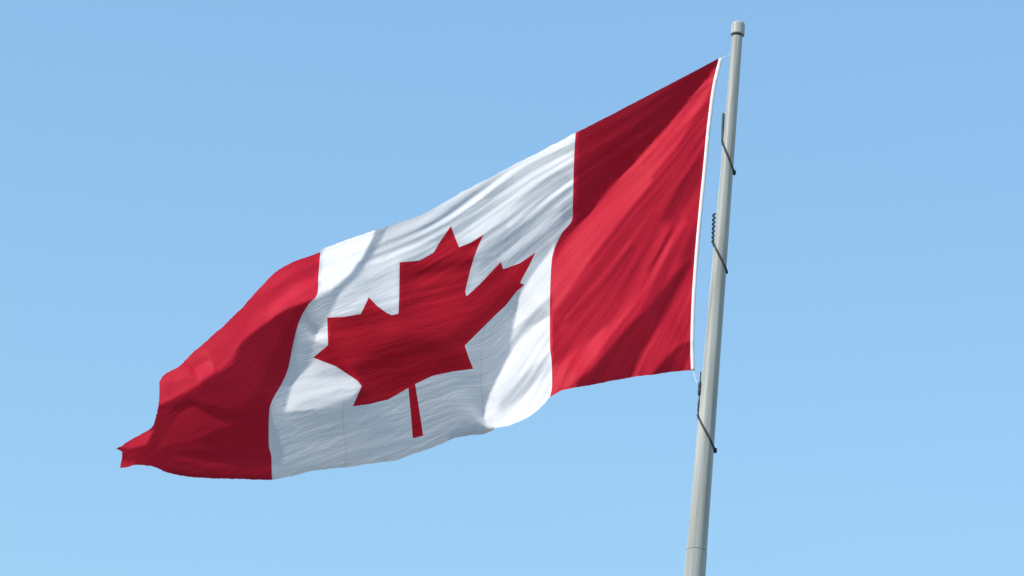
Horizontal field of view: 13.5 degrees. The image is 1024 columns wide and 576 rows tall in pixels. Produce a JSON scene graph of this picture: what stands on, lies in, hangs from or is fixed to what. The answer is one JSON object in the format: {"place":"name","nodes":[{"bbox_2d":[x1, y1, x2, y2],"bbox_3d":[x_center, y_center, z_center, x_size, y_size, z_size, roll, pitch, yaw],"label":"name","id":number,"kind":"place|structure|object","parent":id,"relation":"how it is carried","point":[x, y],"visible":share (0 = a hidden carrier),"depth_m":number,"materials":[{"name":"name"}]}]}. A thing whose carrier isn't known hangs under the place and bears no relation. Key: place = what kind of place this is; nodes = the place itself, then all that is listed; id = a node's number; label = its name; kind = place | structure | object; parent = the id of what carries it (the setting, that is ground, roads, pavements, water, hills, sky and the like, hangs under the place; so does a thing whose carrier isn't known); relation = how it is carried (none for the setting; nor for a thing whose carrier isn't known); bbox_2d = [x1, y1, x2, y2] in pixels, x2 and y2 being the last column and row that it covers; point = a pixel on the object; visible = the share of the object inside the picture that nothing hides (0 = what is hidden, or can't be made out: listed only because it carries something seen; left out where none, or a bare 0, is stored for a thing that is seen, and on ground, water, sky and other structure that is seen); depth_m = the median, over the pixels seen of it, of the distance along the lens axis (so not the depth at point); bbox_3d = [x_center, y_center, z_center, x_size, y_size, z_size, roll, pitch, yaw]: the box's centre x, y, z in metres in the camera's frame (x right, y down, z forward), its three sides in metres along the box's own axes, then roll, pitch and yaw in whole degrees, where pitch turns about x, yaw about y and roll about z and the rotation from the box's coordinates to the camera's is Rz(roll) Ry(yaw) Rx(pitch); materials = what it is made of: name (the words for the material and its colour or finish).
{"place":"outdoors","nodes":[
{"label":"outdoors","id":0,"kind":"place"},
{"bbox_2d":[0,0,1023,575],"label":"sky","id":1,"kind":"structure","parent":0,"point":[161,161],"materials":[{"name":"blue"}]},
{"label":"ground","id":2,"kind":"structure","parent":0,"visible":0},
{"bbox_2d":[684,20,744,575],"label":"flagpole","id":3,"kind":"object","parent":2,"relation":"on","point":[696,555],"visible":1,"depth_m":61.55,"materials":[{"name":"silver metal"}]},
{"bbox_2d":[117,54,730,479],"bbox_3d":[-1.188,-0.367,62.276,8.190,7.378,0.820,6,-23,0],"label":"flag","id":4,"kind":"object","parent":3,"relation":"attached to","point":[521,290],"visible":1,"depth_m":61.79,"materials":[{"name":"red fabric"}]},
{"bbox_2d":[697,371,716,452],"bbox_3d":[2.781,1.762,61.249,0.310,1.206,0.310,-12,-29,35],"label":"pole sling","id":5,"kind":"object","parent":3,"relation":"attached to","point":[698,405],"visible":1,"depth_m":61.22,"materials":[{"name":"black fabric"}]},
{"bbox_2d":[711,213,727,273],"bbox_3d":[3.020,-0.645,62.275,0.266,0.934,0.267,-11,-28,34],"label":"pole sling","id":6,"kind":"object","parent":3,"relation":"attached to","point":[713,235],"visible":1,"depth_m":62.26,"materials":[{"name":"black fabric"}]},
{"bbox_2d":[721,113,735,174],"bbox_3d":[3.165,-2.099,62.895,0.238,0.961,0.238,-9,-27,31],"label":"pole sling","id":7,"kind":"object","parent":3,"relation":"attached to","point":[722,132],"visible":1,"depth_m":62.90,"materials":[{"name":"black fabric"}]}
]}

